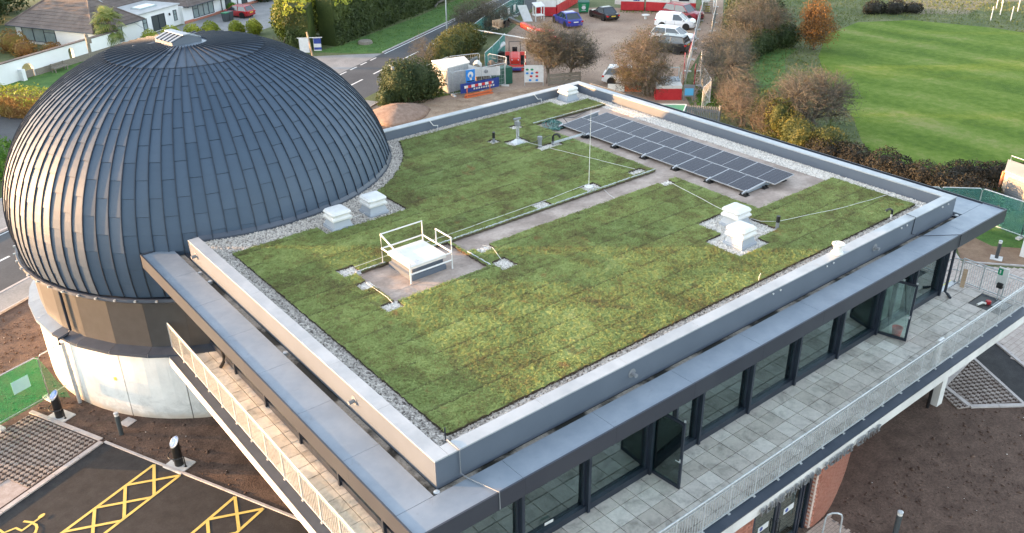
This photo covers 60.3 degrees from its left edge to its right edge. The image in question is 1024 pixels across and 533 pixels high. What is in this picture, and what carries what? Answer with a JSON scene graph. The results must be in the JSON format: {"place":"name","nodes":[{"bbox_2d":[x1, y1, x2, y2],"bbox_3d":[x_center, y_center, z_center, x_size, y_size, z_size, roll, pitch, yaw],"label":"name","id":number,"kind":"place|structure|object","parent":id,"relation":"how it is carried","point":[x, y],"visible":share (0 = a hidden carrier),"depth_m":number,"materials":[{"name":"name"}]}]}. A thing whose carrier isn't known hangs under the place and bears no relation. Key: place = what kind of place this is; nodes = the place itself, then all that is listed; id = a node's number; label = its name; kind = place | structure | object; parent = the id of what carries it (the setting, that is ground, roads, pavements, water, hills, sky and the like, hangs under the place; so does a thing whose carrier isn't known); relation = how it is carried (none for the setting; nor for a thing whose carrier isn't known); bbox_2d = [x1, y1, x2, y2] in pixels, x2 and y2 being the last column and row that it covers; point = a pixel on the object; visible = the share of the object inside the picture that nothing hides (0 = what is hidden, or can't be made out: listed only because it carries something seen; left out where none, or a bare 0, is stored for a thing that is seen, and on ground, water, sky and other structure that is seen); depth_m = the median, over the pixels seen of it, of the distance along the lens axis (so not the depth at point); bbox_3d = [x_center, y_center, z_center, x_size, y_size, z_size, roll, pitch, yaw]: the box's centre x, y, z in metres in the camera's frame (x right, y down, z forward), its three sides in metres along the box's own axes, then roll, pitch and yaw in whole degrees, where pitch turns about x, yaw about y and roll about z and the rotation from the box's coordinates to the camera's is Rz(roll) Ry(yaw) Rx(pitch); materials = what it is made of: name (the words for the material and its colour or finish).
{"place":"outdoors","nodes":[
{"label":"outdoors","id":0,"kind":"place"},
{"bbox_2d":[0,443,308,532],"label":"asphalt","id":1,"kind":"structure","parent":0,"point":[72,494],"depth_m":29.11,"materials":[{"name":"grey asphalt"}]},
{"bbox_2d":[0,410,298,520],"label":"edging kerb","id":2,"kind":"structure","parent":1,"relation":"on","point":[17,500],"depth_m":30.66,"materials":[{"name":"stone"}]},
{"bbox_2d":[60,464,263,532],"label":"bay marking","id":3,"kind":"object","parent":1,"relation":"on","point":[154,493],"visible":1,"depth_m":28.88,"materials":[{"name":"yellow paint"}]},
{"bbox_2d":[0,100,377,310],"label":"pavement","id":4,"kind":"structure","parent":0,"point":[14,294],"depth_m":41.87,"materials":[{"name":"beige concrete"}]},
{"bbox_2d":[0,0,536,290],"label":"road","id":5,"kind":"structure","parent":0,"point":[11,273],"depth_m":75.35,"materials":[{"name":"grey asphalt"}]},
{"bbox_2d":[313,53,381,73],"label":"driveway","id":6,"kind":"structure","parent":0,"point":[338,64],"depth_m":80.27,"materials":[{"name":"grey concrete"}]},
{"bbox_2d":[0,108,1023,532],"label":"soil","id":7,"kind":"structure","parent":0,"point":[894,440],"depth_m":31.06,"materials":[{"name":"brown soil"}]},
{"bbox_2d":[0,479,27,507],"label":"paving bed","id":8,"kind":"object","parent":7,"relation":"on","point":[10,490],"visible":1,"depth_m":29.78,"materials":[{"name":"beige concrete"}]},
{"bbox_2d":[0,346,66,431],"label":"green netting fence","id":9,"kind":"object","parent":7,"relation":"on","point":[18,385],"visible":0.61,"depth_m":33.27,"materials":[{"name":"fabric"}]},
{"bbox_2d":[0,414,103,508],"bbox_3d":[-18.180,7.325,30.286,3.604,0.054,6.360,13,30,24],"label":"grid paving","id":10,"kind":"structure","parent":7,"relation":"on","point":[40,462],"depth_m":31.70,"materials":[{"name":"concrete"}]},
{"bbox_2d":[48,389,75,421],"bbox_3d":[-17.119,5.182,33.148,0.850,1.182,0.720,13,30,24],"label":"charge post","id":11,"kind":"object","parent":7,"relation":"on","point":[59,413],"visible":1,"depth_m":33.15,"materials":[{"name":"black plastic"}]},
{"bbox_2d":[163,436,195,473],"bbox_3d":[-11.644,6.426,30.613,0.850,1.182,0.720,13,30,24],"label":"charge post","id":12,"kind":"object","parent":7,"relation":"on","point":[179,461],"visible":1,"depth_m":30.61,"materials":[{"name":"black plastic"}]},
{"bbox_2d":[2,29,391,418],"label":"planetarium dome","id":13,"kind":"structure","parent":7,"relation":"on","point":[121,157],"depth_m":31.39,"materials":[{"name":"grey metal"}]},
{"bbox_2d":[140,81,1023,532],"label":"planetarium building","id":14,"kind":"structure","parent":7,"relation":"on","point":[642,349],"depth_m":27.00,"materials":[{"name":"grey"}]},
{"bbox_2d":[166,322,354,532],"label":"balcony railing","id":15,"kind":"object","parent":14,"relation":"on","point":[281,454],"visible":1,"depth_m":26.58,"materials":[{"name":"metal"}]},
{"bbox_2d":[323,204,353,231],"bbox_3d":[-6.104,-1.714,30.892,0.800,0.680,0.800,-21,34,-33],"label":"roof vent","id":16,"kind":"object","parent":14,"relation":"on","point":[338,216],"visible":1,"depth_m":30.67,"materials":[{"name":"grey plastic"}]},
{"bbox_2d":[341,479,381,527],"bbox_3d":[-4.122,5.093,23.914,0.220,3.650,2.390,-21,34,-33],"label":"window","id":17,"kind":"structure","parent":14,"relation":"in","point":[365,506],"depth_m":24.65,"materials":[{"name":"glass"}]},
{"bbox_2d":[359,191,388,217],"bbox_3d":[-5.019,-2.283,31.954,0.800,0.680,0.800,-21,34,-33],"label":"roof vent","id":18,"kind":"object","parent":14,"relation":"on","point":[373,203],"visible":1,"depth_m":31.74,"materials":[{"name":"white plastic"}]},
{"bbox_2d":[380,220,452,283],"bbox_3d":[-3.026,-0.474,27.971,1.612,1.145,1.702,-21,34,-33],"label":"roof hatch","id":19,"kind":"object","parent":14,"relation":"on","point":[416,260],"visible":1,"depth_m":27.83,"materials":[{"name":"metal"}]},
{"bbox_2d":[461,499,518,532],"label":"window","id":20,"kind":"structure","parent":14,"relation":"in","point":[506,520],"depth_m":22.35,"materials":[{"name":"glass"}]},
{"bbox_2d":[525,461,585,532],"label":"window","id":21,"kind":"structure","parent":14,"relation":"in","point":[562,499],"depth_m":23.60,"materials":[{"name":"glass"}]},
{"bbox_2d":[557,84,578,102],"bbox_3d":[2.786,-8.633,43.920,0.800,0.680,0.800,-21,34,-33],"label":"roof vent","id":22,"kind":"object","parent":14,"relation":"on","point":[567,93],"visible":1,"depth_m":43.71,"materials":[{"name":"grey"}]},
{"bbox_2d":[590,424,649,508],"bbox_3d":[2.950,4.762,24.357,2.390,3.650,0.220,-21,34,-33],"label":"window","id":23,"kind":"structure","parent":14,"relation":"in","point":[617,467],"depth_m":24.90,"materials":[{"name":"glass"}]},
{"bbox_2d":[652,414,685,488],"bbox_3d":[4.416,5.115,24.982,0.213,2.350,1.082,-21,34,-33],"label":"door","id":24,"kind":"structure","parent":14,"relation":"in","point":[669,438],"depth_m":24.96,"materials":[{"name":"glass"}]},
{"bbox_2d":[557,111,793,196],"bbox_3d":[6.458,-4.950,37.167,2.603,0.341,10.912,-21,34,-33],"label":"solar array","id":25,"kind":"object","parent":14,"relation":"on","point":[746,176],"visible":1,"depth_m":36.53,"materials":[{"name":"blue glass"}]},
{"bbox_2d":[672,396,699,450],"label":"window","id":26,"kind":"structure","parent":14,"relation":"in","point":[688,412],"depth_m":26.44,"materials":[{"name":"glass"}]},
{"bbox_2d":[700,367,750,441],"bbox_3d":[6.512,3.399,26.875,2.330,3.650,0.220,-21,34,-33],"label":"window","id":27,"kind":"structure","parent":14,"relation":"in","point":[725,403],"depth_m":27.45,"materials":[{"name":"glass"}]},
{"bbox_2d":[719,202,751,226],"bbox_3d":[7.769,-1.762,30.607,0.800,0.680,0.800,-21,34,-33],"label":"roof vent","id":28,"kind":"object","parent":14,"relation":"on","point":[731,213],"visible":0.9,"depth_m":30.40,"materials":[{"name":"grey plastic"}]},
{"bbox_2d":[723,220,756,250],"bbox_3d":[7.582,-1.056,29.257,0.800,0.680,0.800,-21,34,-33],"label":"roof vent","id":29,"kind":"object","parent":14,"relation":"on","point":[740,235],"visible":1,"depth_m":29.04,"materials":[{"name":"grey plastic"}]},
{"bbox_2d":[752,502,778,532],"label":"entrance door","id":30,"kind":"structure","parent":14,"relation":"in","point":[766,523],"depth_m":26.05,"materials":[{"name":"glass"}]},
{"bbox_2d":[750,340,797,410],"bbox_3d":[8.398,2.678,28.208,2.390,3.650,0.220,-21,34,-33],"label":"window","id":31,"kind":"structure","parent":14,"relation":"in","point":[773,374],"depth_m":28.79,"materials":[{"name":"glass"}]},
{"bbox_2d":[774,484,803,532],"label":"entrance door","id":32,"kind":"structure","parent":14,"relation":"in","point":[788,510],"depth_m":26.84,"materials":[{"name":"glass"}]},
{"bbox_2d":[796,315,841,381],"bbox_3d":[10.327,1.939,29.571,2.440,3.650,0.220,-21,34,-33],"label":"window","id":33,"kind":"structure","parent":14,"relation":"in","point":[819,345],"depth_m":30.17,"materials":[{"name":"glass"}]},
{"bbox_2d":[658,286,1023,532],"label":"balcony railing","id":34,"kind":"object","parent":14,"relation":"on","point":[956,333],"visible":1,"depth_m":27.12,"materials":[{"name":"metal"}]},
{"bbox_2d":[839,292,880,355],"bbox_3d":[12.264,1.198,30.940,2.410,3.650,0.220,-21,34,-33],"label":"window","id":35,"kind":"structure","parent":14,"relation":"in","point":[860,320],"depth_m":31.55,"materials":[{"name":"glass"}]},
{"bbox_2d":[878,273,914,330],"bbox_3d":[14.108,0.493,32.243,2.200,3.650,0.220,-21,34,-33],"label":"window","id":36,"kind":"structure","parent":14,"relation":"in","point":[900,295],"depth_m":32.94,"materials":[{"name":"glass"}]},
{"bbox_2d":[878,281,918,341],"bbox_3d":[13.784,1.520,31.623,1.080,2.350,0.206,18,33,32],"label":"door","id":37,"kind":"structure","parent":14,"relation":"in","point":[902,282],"depth_m":31.44,"materials":[{"name":"metal"}]},
{"bbox_2d":[913,256,944,309],"bbox_3d":[15.873,-0.183,33.491,2.210,3.650,0.220,-21,34,-33],"label":"window","id":38,"kind":"structure","parent":14,"relation":"in","point":[929,276],"depth_m":34.16,"materials":[{"name":"glass"}]},
{"bbox_2d":[957,258,1023,304],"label":"balcony railing","id":39,"kind":"object","parent":14,"relation":"on","point":[984,289],"visible":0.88,"depth_m":34.88,"materials":[{"name":"metal"}]},
{"bbox_2d":[944,360,1018,408],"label":"grid paving","id":40,"kind":"structure","parent":7,"relation":"on","point":[976,388],"depth_m":34.17,"materials":[{"name":"concrete"}]},
{"bbox_2d":[957,238,1023,264],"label":"mulch bed","id":41,"kind":"object","parent":7,"relation":"on","point":[976,250],"visible":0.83,"depth_m":44.51,"materials":[{"name":"brown soil"}]},
{"bbox_2d":[0,0,1023,268],"bbox_3d":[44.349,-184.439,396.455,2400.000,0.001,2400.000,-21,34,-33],"label":"ground","id":42,"kind":"structure","parent":0,"point":[496,36],"depth_m":88.65,"materials":[{"name":"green plant"}]},
{"bbox_2d":[0,116,22,149],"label":"lane","id":43,"kind":"structure","parent":42,"relation":"on","point":[9,127],"depth_m":64.51,"materials":[{"name":"grey asphalt"}]},
{"bbox_2d":[0,0,34,22],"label":"dark conifer","id":44,"kind":"object","parent":42,"relation":"on","point":[4,4],"visible":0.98,"depth_m":100.04,"materials":[{"name":"green plant"}]},
{"bbox_2d":[0,28,60,56],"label":"autumn shrub","id":45,"kind":"object","parent":42,"relation":"on","point":[15,43],"visible":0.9,"depth_m":83.33,"materials":[{"name":"brown plant"}]},
{"bbox_2d":[1,61,82,90],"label":"verge","id":46,"kind":"structure","parent":42,"relation":"on","point":[48,79],"depth_m":75.80,"materials":[{"name":"green plant"}]},
{"bbox_2d":[0,82,48,118],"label":"beech hedge","id":47,"kind":"object","parent":46,"relation":"on","point":[20,102],"visible":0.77,"depth_m":65.90,"materials":[{"name":"yellow plant"}]},
{"bbox_2d":[0,30,120,86],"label":"garden wall","id":48,"kind":"structure","parent":42,"relation":"on","point":[13,71],"depth_m":77.98,"materials":[{"name":"paint"}]},
{"bbox_2d":[90,5,127,45],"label":"tree","id":49,"kind":"object","parent":42,"relation":"on","point":[105,12],"visible":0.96,"depth_m":83.56,"materials":[{"name":"green plant"}]},
{"bbox_2d":[4,0,258,44],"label":"bungalow","id":50,"kind":"object","parent":42,"relation":"on","point":[41,22],"visible":0.8,"depth_m":87.27,"materials":[{"name":"paint"}]},
{"bbox_2d":[21,27,56,44],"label":"window","id":51,"kind":"structure","parent":50,"relation":"in","point":[39,35],"depth_m":86.82,"materials":[{"name":"glass"}]},
{"bbox_2d":[157,0,273,34],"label":"forecourt","id":52,"kind":"structure","parent":42,"relation":"on","point":[262,14],"depth_m":96.80,"materials":[{"name":"grey concrete"}]},
{"bbox_2d":[222,4,255,18],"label":"parked car","id":53,"kind":"object","parent":52,"relation":"on","point":[242,11],"visible":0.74,"depth_m":96.88,"materials":[{"name":"red paint"}]},
{"bbox_2d":[268,0,318,42],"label":"golden conifer","id":54,"kind":"object","parent":42,"relation":"on","point":[277,17],"visible":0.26,"depth_m":84.54,"materials":[{"name":"yellow plant"}]},
{"bbox_2d":[280,0,316,49],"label":"conifer hedge","id":55,"kind":"object","parent":42,"relation":"on","point":[298,19],"visible":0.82,"depth_m":82.65,"materials":[{"name":"green plant"}]},
{"bbox_2d":[297,32,321,55],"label":"estate sign","id":56,"kind":"object","parent":42,"relation":"on","point":[304,44],"visible":0.94,"depth_m":81.35,"materials":[{"name":"white paint"}]},
{"bbox_2d":[312,0,446,45],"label":"conifer hedge","id":57,"kind":"object","parent":42,"relation":"on","point":[340,22],"visible":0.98,"depth_m":87.39,"materials":[{"name":"green plant"}]},
{"bbox_2d":[317,0,488,53],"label":"verge","id":58,"kind":"structure","parent":42,"relation":"on","point":[431,16],"depth_m":89.66,"materials":[{"name":"green plant"}]},
{"bbox_2d":[375,54,446,106],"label":"gorse bush","id":59,"kind":"object","parent":42,"relation":"on","point":[405,80],"visible":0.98,"depth_m":66.93,"materials":[{"name":"green plant"}]},
{"bbox_2d":[431,56,469,92],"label":"storage cabin","id":60,"kind":"object","parent":42,"relation":"on","point":[458,64],"visible":0.6,"depth_m":70.60,"materials":[{"name":"metal"}]},
{"bbox_2d":[426,22,487,66],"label":"gorse bush","id":61,"kind":"object","parent":42,"relation":"on","point":[468,38],"visible":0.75,"depth_m":76.86,"materials":[{"name":"green plant"}]},
{"bbox_2d":[442,0,519,34],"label":"scrub tree","id":62,"kind":"object","parent":42,"relation":"on","point":[465,17],"visible":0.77,"depth_m":87.72,"materials":[{"name":"brown plant"}]},
{"bbox_2d":[421,86,555,119],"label":"bark strip","id":63,"kind":"object","parent":42,"relation":"on","point":[443,107],"visible":0.25,"depth_m":68.55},
{"bbox_2d":[373,103,430,126],"bbox_3d":[-8.371,-11.679,65.633,5.363,0.845,4.702,-21,34,-33],"label":"earth mound","id":64,"kind":"object","parent":63,"relation":"on","point":[392,114],"visible":0.91,"depth_m":64.61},
{"bbox_2d":[475,0,524,36],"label":"fence","id":65,"kind":"object","parent":42,"relation":"on","point":[512,7],"visible":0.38,"depth_m":93.57,"materials":[{"name":"metal"}]},
{"bbox_2d":[371,7,706,112],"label":"car park","id":66,"kind":"structure","parent":42,"relation":"on","point":[610,33],"depth_m":83.18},
{"bbox_2d":[505,41,524,70],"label":"compact tractor","id":67,"kind":"object","parent":66,"relation":"on","point":[515,56],"visible":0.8,"depth_m":76.70,"materials":[{"name":"red paint"}]},
{"bbox_2d":[524,62,543,85],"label":"site board","id":68,"kind":"object","parent":66,"relation":"on","point":[533,73],"visible":1,"depth_m":71.73,"materials":[{"name":"white paint"}]},
{"bbox_2d":[515,13,573,82],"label":"hawthorn tree","id":69,"kind":"object","parent":66,"relation":"on","point":[545,57],"visible":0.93,"depth_m":71.21,"materials":[{"name":"brown plant"}]},
{"bbox_2d":[547,71,580,85],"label":"plank fence","id":70,"kind":"object","parent":66,"relation":"on","point":[563,80],"visible":0.88,"depth_m":72.11,"materials":[{"name":"wood"}]},
{"bbox_2d":[552,10,583,27],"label":"parked car","id":71,"kind":"object","parent":66,"relation":"on","point":[570,17],"visible":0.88,"depth_m":90.67,"materials":[{"name":"blue paint"}]},
{"bbox_2d":[547,21,607,79],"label":"hawthorn tree","id":72,"kind":"object","parent":66,"relation":"on","point":[576,43],"visible":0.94,"depth_m":71.25,"materials":[{"name":"brown plant"}]},
{"bbox_2d":[589,6,619,20],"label":"parked car","id":73,"kind":"object","parent":66,"relation":"on","point":[603,13],"visible":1,"depth_m":93.54,"materials":[{"name":"black paint"}]},
{"bbox_2d":[606,19,677,97],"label":"hawthorn tree","id":74,"kind":"object","parent":66,"relation":"on","point":[646,79],"visible":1,"depth_m":68.11,"materials":[{"name":"brown plant"}]},
{"bbox_2d":[643,33,691,54],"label":"parked car","id":75,"kind":"object","parent":66,"relation":"on","point":[683,42],"visible":0.48,"depth_m":80.39,"materials":[{"name":"black paint"}]},
{"bbox_2d":[654,67,681,99],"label":"site kiosk","id":76,"kind":"object","parent":66,"relation":"on","point":[674,92],"visible":0.65,"depth_m":68.07,"materials":[{"name":"red paint"}]},
{"bbox_2d":[649,24,696,40],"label":"parked car","id":77,"kind":"object","parent":66,"relation":"on","point":[672,29],"visible":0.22,"depth_m":84.08,"materials":[{"name":"white paint"}]},
{"bbox_2d":[654,11,695,29],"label":"parked car","id":78,"kind":"object","parent":66,"relation":"on","point":[682,20],"visible":0.84,"depth_m":89.41,"materials":[{"name":"white paint"}]},
{"bbox_2d":[661,1,703,20],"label":"parked car","id":79,"kind":"object","parent":66,"relation":"on","point":[688,10],"visible":0.41,"depth_m":92.75,"materials":[{"name":"red paint"}]},
{"bbox_2d":[686,105,720,121],"bbox_3d":[13.684,-10.946,63.117,2.437,1.300,0.168,6,28,13],"label":"palisade fence","id":80,"kind":"object","parent":42,"relation":"on","point":[707,112],"visible":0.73,"depth_m":62.99,"materials":[{"name":"grey metal"}]},
{"bbox_2d":[691,0,723,112],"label":"footpath","id":81,"kind":"structure","parent":42,"relation":"on","point":[709,17],"depth_m":89.74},
{"bbox_2d":[692,23,771,105],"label":"scrub tree","id":82,"kind":"object","parent":42,"relation":"on","point":[737,62],"visible":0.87,"depth_m":67.80,"materials":[{"name":"brown plant"}]},
{"bbox_2d":[708,73,791,135],"bbox_3d":[16.392,-11.259,61.653,4.382,3.786,7.481,-12,30,-21],"label":"scrub tree","id":83,"kind":"object","parent":42,"relation":"on","point":[735,95],"visible":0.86,"depth_m":61.61,"materials":[{"name":"brown plant"}]},
{"bbox_2d":[707,0,801,45],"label":"scrub tree","id":84,"kind":"object","parent":42,"relation":"on","point":[752,21],"visible":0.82,"depth_m":80.41,"materials":[{"name":"brown plant"}]},
{"bbox_2d":[735,21,802,62],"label":"gorse bush","id":85,"kind":"object","parent":42,"relation":"on","point":[765,41],"visible":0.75,"depth_m":80.19,"materials":[{"name":"green plant"}]},
{"bbox_2d":[753,88,806,138],"bbox_3d":[18.163,-10.272,60.052,2.532,2.918,5.437,-6,28,-11],"label":"olive bush","id":86,"kind":"object","parent":42,"relation":"on","point":[775,124],"visible":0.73,"depth_m":59.26,"materials":[{"name":"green plant"}]},
{"bbox_2d":[758,60,869,132],"bbox_3d":[20.817,-11.611,60.431,7.185,4.949,6.642,-21,34,-33],"label":"hawthorn tree","id":87,"kind":"object","parent":42,"relation":"on","point":[835,94],"visible":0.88,"depth_m":59.60,"materials":[{"name":"brown plant"}]},
{"bbox_2d":[794,0,844,49],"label":"autumn tree","id":88,"kind":"object","parent":42,"relation":"on","point":[812,32],"visible":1,"depth_m":79.89,"materials":[{"name":"orange plant"}]},
{"bbox_2d":[687,0,1023,201],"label":"rough grass","id":89,"kind":"structure","parent":42,"relation":"on","point":[925,14],"depth_m":91.36,"materials":[{"name":"plant"}]},
{"bbox_2d":[862,0,924,14],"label":"dark shrub","id":90,"kind":"object","parent":42,"relation":"on","point":[893,7],"visible":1,"depth_m":94.54,"materials":[{"name":"green plant"}]},
{"bbox_2d":[802,135,1004,201],"bbox_3d":[22.980,-6.018,52.721,3.655,2.034,12.184,-23,35,-36],"label":"dark hedge","id":91,"kind":"object","parent":42,"relation":"on","point":[936,176],"visible":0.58,"depth_m":52.11,"materials":[{"name":"brown plant"}]},
{"bbox_2d":[933,186,1023,239],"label":"fence","id":92,"kind":"object","parent":42,"relation":"on","point":[1017,226],"visible":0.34,"depth_m":46.26,"materials":[{"name":"metal"}]},
{"bbox_2d":[748,49,799,111],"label":"lawn","id":93,"kind":"structure","parent":0,"point":[776,59],"depth_m":75.74,"materials":[{"name":"green plant"}]},
{"bbox_2d":[780,118,849,149],"bbox_3d":[19.515,-8.288,56.828,4.591,2.349,2.618,16,32,29],"label":"gorse bush","id":94,"kind":"object","parent":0,"point":[799,134],"visible":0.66,"depth_m":56.53,"materials":[{"name":"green plant"}]},
{"bbox_2d":[807,515,849,532],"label":"entrance paving","id":95,"kind":"structure","parent":0,"point":[829,523],"depth_m":27.79,"materials":[{"name":"grey concrete"}]},
{"bbox_2d":[776,0,890,18],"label":"meadow","id":96,"kind":"structure","parent":0,"point":[833,2],"depth_m":98.59,"materials":[{"name":"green plant"}]},
{"bbox_2d":[818,20,1023,189],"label":"lawn","id":97,"kind":"structure","parent":0,"point":[938,93],"depth_m":70.56,"materials":[{"name":"green plant"}]},
{"bbox_2d":[943,158,1023,186],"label":"dark hedge","id":98,"kind":"object","parent":97,"relation":"on","point":[993,172],"visible":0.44,"depth_m":52.03,"materials":[{"name":"brown plant"}]},
{"bbox_2d":[886,0,1023,13],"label":"meadow","id":99,"kind":"structure","parent":0,"point":[948,11],"depth_m":98.36,"materials":[{"name":"green plant"}]},
{"bbox_2d":[944,252,1023,361],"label":"block paving","id":100,"kind":"structure","parent":0,"point":[1012,335],"depth_m":41.62,"materials":[{"name":"grey concrete"}]},
{"bbox_2d":[945,250,1023,407],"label":"edging kerb","id":101,"kind":"structure","parent":100,"relation":"on","point":[990,373],"depth_m":34.59,"materials":[{"name":"concrete"}]},
{"bbox_2d":[976,344,1023,400],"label":"asphalt","id":102,"kind":"structure","parent":0,"point":[998,362],"depth_m":35.52,"materials":[{"name":"grey asphalt"}]},
{"bbox_2d":[976,188,1023,247],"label":"lawn","id":103,"kind":"structure","parent":0,"point":[993,236],"depth_m":46.00,"materials":[{"name":"green plant"}]},
{"bbox_2d":[993,156,1023,206],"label":"beige house","id":104,"kind":"structure","parent":103,"relation":"on","point":[1013,182],"depth_m":49.24,"materials":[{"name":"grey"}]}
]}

